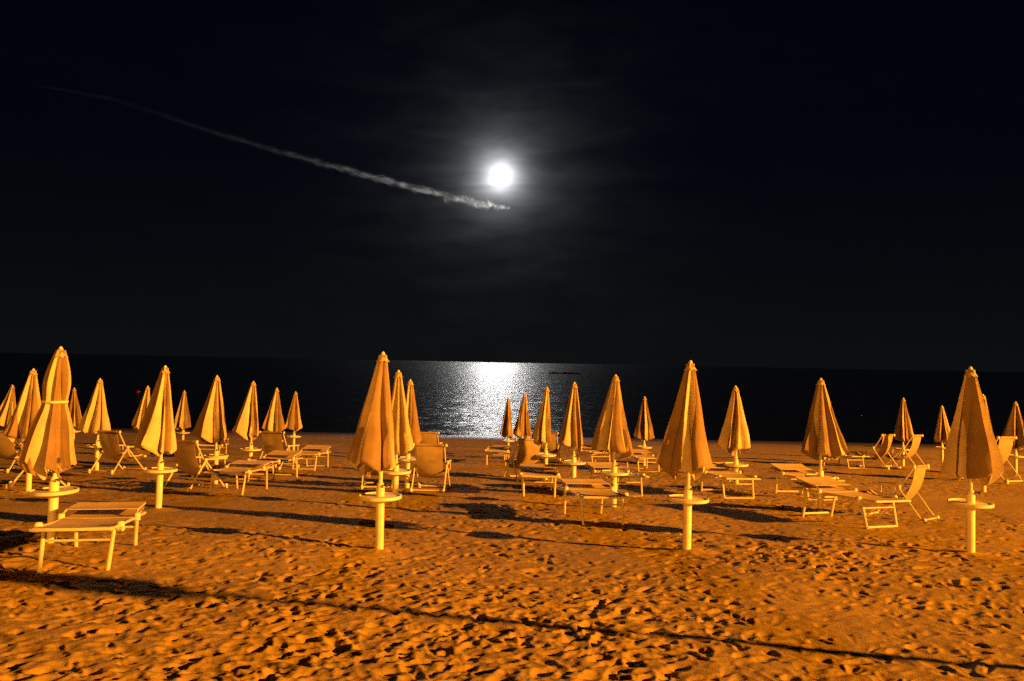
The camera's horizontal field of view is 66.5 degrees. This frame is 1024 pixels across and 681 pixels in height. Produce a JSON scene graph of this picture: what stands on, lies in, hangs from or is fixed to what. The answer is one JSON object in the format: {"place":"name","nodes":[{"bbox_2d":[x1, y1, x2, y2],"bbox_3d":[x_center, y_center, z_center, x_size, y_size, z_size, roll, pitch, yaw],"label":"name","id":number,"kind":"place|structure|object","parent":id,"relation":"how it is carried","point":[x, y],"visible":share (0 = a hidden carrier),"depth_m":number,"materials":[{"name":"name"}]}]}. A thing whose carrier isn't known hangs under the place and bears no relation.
{"place":"outdoors","nodes":[
{"label":"outdoors","id":0,"kind":"place"},
{"bbox_2d":[0,426,1023,680],"bbox_3d":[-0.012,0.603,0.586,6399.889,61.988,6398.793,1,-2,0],"label":"sand","id":1,"kind":"structure","parent":0,"point":[478,570],"depth_m":7.66,"materials":[{"name":"orange sand"}]},
{"bbox_2d":[0,385,15,426],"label":"beach umbrella","id":2,"kind":"object","parent":1,"relation":"on","point":[7,407],"visible":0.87,"depth_m":27.20,"materials":[{"name":"orange fabric"}]},
{"bbox_2d":[0,431,21,472],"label":"deck chair","id":3,"kind":"object","parent":1,"relation":"on","point":[7,450],"visible":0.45,"depth_m":18.79,"materials":[{"name":"orange fabric"}]},
{"bbox_2d":[2,368,40,490],"bbox_3d":[-9.184,1.903,14.778,0.675,2.754,0.681,1,-2,0],"label":"beach umbrella","id":4,"kind":"object","parent":1,"relation":"on","point":[16,429],"visible":0.81,"depth_m":14.67,"materials":[{"name":"orange fabric"}]},
{"bbox_2d":[5,443,70,489],"bbox_3d":[-9.316,2.415,15.521,1.151,1.006,0.760,4,-6,-28],"label":"deck chair","id":5,"kind":"object","parent":1,"relation":"on","point":[11,483],"visible":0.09,"depth_m":15.36,"materials":[{"name":"orange plastic"}]},
{"bbox_2d":[17,346,78,542],"bbox_3d":[-5.184,1.406,8.772,0.595,2.686,0.524,2,-2,0],"label":"beach umbrella","id":6,"kind":"object","parent":1,"relation":"on","point":[49,443],"visible":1,"depth_m":8.72,"materials":[{"name":"orange fabric"}]},
{"bbox_2d":[69,388,81,446],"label":"beach umbrella","id":7,"kind":"object","parent":1,"relation":"on","point":[75,412],"visible":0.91,"depth_m":29.64,"materials":[{"name":"orange fabric"}]},
{"bbox_2d":[29,502,145,573],"bbox_3d":[-4.375,2.099,8.146,0.827,0.697,1.750,3,-8,-15],"label":"sun lounger","id":8,"kind":"object","parent":1,"relation":"on","point":[102,516],"visible":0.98,"depth_m":8.19,"materials":[{"name":"white plastic"}]},
{"bbox_2d":[78,378,110,469],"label":"beach umbrella","id":9,"kind":"object","parent":1,"relation":"on","point":[95,417],"visible":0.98,"depth_m":19.40,"materials":[{"name":"orange fabric"}]},
{"bbox_2d":[88,430,146,473],"bbox_3d":[-9.698,2.749,19.354,0.798,1.057,1.209,-1,-6,18],"label":"deck chair","id":10,"kind":"object","parent":1,"relation":"on","point":[109,442],"visible":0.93,"depth_m":19.06,"materials":[{"name":"orange fabric"}]},
{"bbox_2d":[131,386,149,456],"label":"beach umbrella","id":11,"kind":"object","parent":1,"relation":"on","point":[140,413],"visible":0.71,"depth_m":25.31,"materials":[{"name":"orange fabric"}]},
{"bbox_2d":[134,365,177,507],"bbox_3d":[-5.589,1.737,12.246,0.647,2.703,0.675,2,-3,0],"label":"beach umbrella","id":12,"kind":"object","parent":1,"relation":"on","point":[156,435],"visible":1,"depth_m":12.20,"materials":[{"name":"orange fabric"}]},
{"bbox_2d":[174,390,190,439],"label":"beach umbrella","id":13,"kind":"object","parent":1,"relation":"on","point":[182,419],"visible":0.99,"depth_m":30.72,"materials":[{"name":"orange fabric"}]},
{"bbox_2d":[163,440,228,491],"bbox_3d":[-6.285,2.482,15.612,0.760,1.006,1.151,-1,-6,22],"label":"deck chair","id":14,"kind":"object","parent":1,"relation":"on","point":[185,457],"visible":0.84,"depth_m":15.33,"materials":[{"name":"fabric"}]},
{"bbox_2d":[191,375,228,483],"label":"beach umbrella","id":15,"kind":"object","parent":1,"relation":"on","point":[210,426],"visible":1,"depth_m":16.35,"materials":[{"name":"orange fabric"}]},
{"bbox_2d":[196,438,228,455],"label":"sun lounger","id":16,"kind":"object","parent":1,"relation":"on","point":[206,444],"visible":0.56,"depth_m":25.80,"materials":[{"name":"orange plastic"}]},
{"bbox_2d":[204,460,273,494],"bbox_3d":[-5.251,2.712,15.089,0.827,0.697,1.750,1,-5,2],"label":"sun lounger","id":17,"kind":"object","parent":1,"relation":"on","point":[246,467],"visible":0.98,"depth_m":15.26,"materials":[{"name":"orange plastic"}]},
{"bbox_2d":[232,381,260,472],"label":"beach umbrella","id":18,"kind":"object","parent":1,"relation":"on","point":[246,427],"visible":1,"depth_m":19.26,"materials":[{"name":"orange fabric"}]},
{"bbox_2d":[262,388,284,441],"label":"beach umbrella","id":19,"kind":"object","parent":1,"relation":"on","point":[274,421],"visible":0.91,"depth_m":24.49,"materials":[{"name":"orange fabric"}]},
{"bbox_2d":[247,450,302,481],"bbox_3d":[-5.577,2.984,18.288,0.827,0.747,1.750,0,-5,8],"label":"sun lounger","id":20,"kind":"object","parent":1,"relation":"on","point":[278,457],"visible":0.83,"depth_m":18.77,"materials":[{"name":"orange plastic"}]},
{"bbox_2d":[259,431,299,469],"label":"deck chair","id":21,"kind":"object","parent":1,"relation":"on","point":[272,440],"visible":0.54,"depth_m":21.07,"materials":[{"name":"orange fabric"}]},
{"bbox_2d":[285,391,301,449],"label":"beach umbrella","id":22,"kind":"object","parent":1,"relation":"on","point":[293,421],"visible":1,"depth_m":28.93,"materials":[{"name":"orange fabric"}]},
{"bbox_2d":[292,445,331,470],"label":"sun lounger","id":23,"kind":"object","parent":1,"relation":"on","point":[317,450],"visible":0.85,"depth_m":22.10,"materials":[{"name":"orange plastic"}]},
{"bbox_2d":[346,352,401,548],"bbox_3d":[-1.608,1.505,9.155,0.600,2.754,0.617,2,-2,-36],"label":"beach umbrella","id":24,"kind":"object","parent":1,"relation":"on","point":[372,447],"visible":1,"depth_m":9.06,"materials":[{"name":"orange fabric"}]},
{"bbox_2d":[360,470,392,488],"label":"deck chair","id":25,"kind":"object","parent":1,"relation":"on","point":[363,482],"visible":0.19,"depth_m":16.58,"materials":[{"name":"orange plastic"}]},
{"bbox_2d":[383,370,413,507],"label":"beach umbrella","id":26,"kind":"object","parent":1,"relation":"on","point":[403,442],"visible":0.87,"depth_m":12.78,"materials":[{"name":"orange fabric"}]},
{"bbox_2d":[398,379,421,487],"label":"beach umbrella","id":27,"kind":"object","parent":1,"relation":"on","point":[407,459],"visible":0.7,"depth_m":16.48,"materials":[{"name":"orange fabric"}]},
{"bbox_2d":[409,443,451,492],"bbox_3d":[-1.663,2.631,16.229,0.760,1.007,1.151,1,-5,3],"label":"deck chair","id":28,"kind":"object","parent":1,"relation":"on","point":[428,462],"visible":0.98,"depth_m":15.91,"materials":[{"name":"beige fabric"}]},
{"bbox_2d":[420,432,442,443],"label":"deck chair","id":29,"kind":"object","parent":1,"relation":"on","point":[429,437],"visible":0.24,"depth_m":25.73,"materials":[{"name":"orange fabric"}]},
{"bbox_2d":[484,445,510,465],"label":"sun lounger","id":30,"kind":"object","parent":1,"relation":"on","point":[500,448],"visible":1,"depth_m":25.69,"materials":[{"name":"orange plastic"}]},
{"bbox_2d":[500,398,514,456],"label":"beach umbrella","id":31,"kind":"object","parent":1,"relation":"on","point":[506,430],"visible":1,"depth_m":29.44,"materials":[{"name":"orange fabric"}]},
{"bbox_2d":[513,393,531,445],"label":"beach umbrella","id":32,"kind":"object","parent":1,"relation":"on","point":[522,427],"visible":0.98,"depth_m":25.37,"materials":[{"name":"orange fabric"}]},
{"bbox_2d":[502,438,545,481],"bbox_3d":[0.276,2.947,19.398,0.798,1.057,1.209,3,-6,-20],"label":"deck chair","id":33,"kind":"object","parent":1,"relation":"on","point":[528,450],"visible":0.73,"depth_m":19.09,"materials":[{"name":"orange fabric"}]},
{"bbox_2d":[518,464,560,497],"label":"sun lounger","id":34,"kind":"object","parent":1,"relation":"on","point":[536,471],"visible":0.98,"depth_m":15.86,"materials":[{"name":"orange plastic"}]},
{"bbox_2d":[532,387,555,479],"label":"beach umbrella","id":35,"kind":"object","parent":1,"relation":"on","point":[542,432],"visible":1,"depth_m":19.12,"materials":[{"name":"orange fabric"}]},
{"bbox_2d":[537,432,560,461],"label":"deck chair","id":36,"kind":"object","parent":1,"relation":"on","point":[552,447],"visible":0.53,"depth_m":26.80,"materials":[{"name":"orange fabric"}]},
{"bbox_2d":[558,382,585,478],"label":"beach umbrella","id":37,"kind":"object","parent":1,"relation":"on","point":[571,435],"visible":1,"depth_m":16.15,"materials":[{"name":"orange fabric"}]},
{"bbox_2d":[575,445,609,461],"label":"sun lounger","id":38,"kind":"object","parent":1,"relation":"on","point":[588,449],"visible":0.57,"depth_m":26.15,"materials":[{"name":"orange plastic"}]},
{"bbox_2d":[559,479,630,525],"bbox_3d":[1.238,2.546,12.020,0.827,0.697,1.750,2,-5,-8],"label":"sun lounger","id":39,"kind":"object","parent":1,"relation":"on","point":[581,489],"visible":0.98,"depth_m":12.09,"materials":[{"name":"white plastic"}]},
{"bbox_2d":[590,374,633,506],"bbox_3d":[1.720,1.958,13.442,0.756,2.752,0.657,1,-2,0],"label":"beach umbrella","id":40,"kind":"object","parent":1,"relation":"on","point":[611,435],"visible":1,"depth_m":13.34,"materials":[{"name":"orange fabric"}]},
{"bbox_2d":[584,462,648,495],"bbox_3d":[2.112,2.914,15.977,0.827,0.747,1.750,3,-6,-15],"label":"sun lounger","id":41,"kind":"object","parent":1,"relation":"on","point":[595,467],"visible":0.65,"depth_m":16.37,"materials":[{"name":"orange plastic"}]},
{"bbox_2d":[627,449,659,471],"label":"sun lounger","id":42,"kind":"object","parent":1,"relation":"on","point":[639,454],"visible":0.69,"depth_m":23.42,"materials":[{"name":"orange plastic"}]},
{"bbox_2d":[634,396,653,465],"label":"beach umbrella","id":43,"kind":"object","parent":1,"relation":"on","point":[643,430],"visible":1,"depth_m":25.40,"materials":[{"name":"orange fabric"}]},
{"bbox_2d":[655,360,712,549],"bbox_3d":[2.112,1.605,9.436,0.579,2.734,0.690,3,-2,-43],"label":"beach umbrella","id":44,"kind":"object","parent":1,"relation":"on","point":[685,446],"visible":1,"depth_m":9.34,"materials":[{"name":"fabric"}]},
{"bbox_2d":[700,462,760,498],"bbox_3d":[4.405,2.941,16.041,0.827,0.747,1.750,2,-4,-6],"label":"sun lounger","id":45,"kind":"object","parent":1,"relation":"on","point":[721,471],"visible":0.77,"depth_m":16.05,"materials":[{"name":"orange plastic"}]},
{"bbox_2d":[717,386,749,491],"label":"beach umbrella","id":46,"kind":"object","parent":1,"relation":"on","point":[734,437],"visible":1,"depth_m":16.45,"materials":[{"name":"orange fabric"}]},
{"bbox_2d":[769,463,844,500],"bbox_3d":[6.001,2.968,15.997,0.827,0.747,1.750,2,-4,-9],"label":"sun lounger","id":47,"kind":"object","parent":1,"relation":"on","point":[793,470],"visible":0.66,"depth_m":16.51,"materials":[{"name":"orange plastic"}]},
{"bbox_2d":[801,378,847,511],"bbox_3d":[5.396,2.029,13.472,0.752,2.764,0.712,0,-2,27],"label":"beach umbrella","id":48,"kind":"object","parent":1,"relation":"on","point":[823,438],"visible":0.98,"depth_m":13.38,"materials":[{"name":"orange fabric"}]},
{"bbox_2d":[823,453,869,467],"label":"sun lounger","id":49,"kind":"object","parent":1,"relation":"on","point":[848,455],"visible":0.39,"depth_m":26.22,"materials":[{"name":"orange plastic"}]},
{"bbox_2d":[791,477,910,528],"bbox_3d":[5.265,2.596,12.236,0.827,0.747,1.750,3,-4,-22],"label":"sun lounger","id":50,"kind":"object","parent":1,"relation":"on","point":[824,485],"visible":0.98,"depth_m":12.41,"materials":[{"name":"white plastic"}]},
{"bbox_2d":[850,434,900,468],"bbox_3d":[12.417,3.807,26.775,0.927,1.228,1.404,5,-7,-38],"label":"deck chair","id":51,"kind":"object","parent":1,"relation":"on","point":[885,445],"visible":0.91,"depth_m":26.51,"materials":[{"name":"orange fabric"}]},
{"bbox_2d":[859,464,938,520],"bbox_3d":[6.399,2.511,12.973,0.707,0.936,1.071,6,-8,-44],"label":"deck chair","id":52,"kind":"object","parent":1,"relation":"on","point":[911,491],"visible":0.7,"depth_m":12.78,"materials":[{"name":"orange fabric"}]},
{"bbox_2d":[893,398,913,465],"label":"beach umbrella","id":53,"kind":"object","parent":1,"relation":"on","point":[903,431],"visible":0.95,"depth_m":28.06,"materials":[{"name":"orange fabric"}]},
{"bbox_2d":[880,434,929,468],"bbox_3d":[13.481,3.844,26.944,0.927,1.228,1.404,6,-7,-42],"label":"deck chair","id":54,"kind":"object","parent":1,"relation":"on","point":[911,452],"visible":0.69,"depth_m":26.69,"materials":[{"name":"orange fabric"}]},
{"bbox_2d":[934,405,949,462],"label":"beach umbrella","id":55,"kind":"object","parent":1,"relation":"on","point":[942,431],"visible":0.94,"depth_m":31.15,"materials":[{"name":"orange fabric"}]},
{"bbox_2d":[940,366,1003,552],"bbox_3d":[5.628,1.683,9.557,0.669,2.730,0.571,0,-2,33],"label":"beach umbrella","id":56,"kind":"object","parent":1,"relation":"on","point":[972,451],"visible":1,"depth_m":9.46,"materials":[{"name":"fabric"}]},
{"bbox_2d":[981,394,992,491],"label":"beach umbrella","id":57,"kind":"object","parent":1,"relation":"on","point":[983,488],"visible":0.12,"depth_m":18.48,"materials":[{"name":"orange fabric"}]},
{"bbox_2d":[956,436,1023,483],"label":"deck chair","id":58,"kind":"object","parent":1,"relation":"on","point":[1005,445],"visible":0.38,"depth_m":21.48,"materials":[{"name":"orange fabric"}]},
{"bbox_2d":[1002,402,1023,475],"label":"beach umbrella","id":59,"kind":"object","parent":1,"relation":"on","point":[1014,426],"visible":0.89,"depth_m":24.04,"materials":[{"name":"orange fabric"}]},
{"bbox_2d":[0,352,1023,444],"bbox_3d":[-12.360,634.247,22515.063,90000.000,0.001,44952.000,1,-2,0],"label":"sea","id":60,"kind":"structure","parent":0,"point":[460,398],"depth_m":154.73,"materials":[{"name":"black liquid"}]},
{"bbox_2d":[549,372,580,373],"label":"breakwater","id":61,"kind":"object","parent":60,"relation":"in","point":[563,373],"visible":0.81,"depth_m":400.99,"materials":[{"name":"black stone"}]},
{"bbox_2d":[0,0,1023,371],"label":"sky","id":62,"kind":"structure","parent":0,"point":[826,184],"materials":[{"name":"black"}]},
{"bbox_2d":[494,171,505,182],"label":"moon","id":63,"kind":"object","parent":62,"relation":"in","point":[499,176],"visible":1,"depth_m":19470.69,"materials":[{"name":"white"}]}
]}

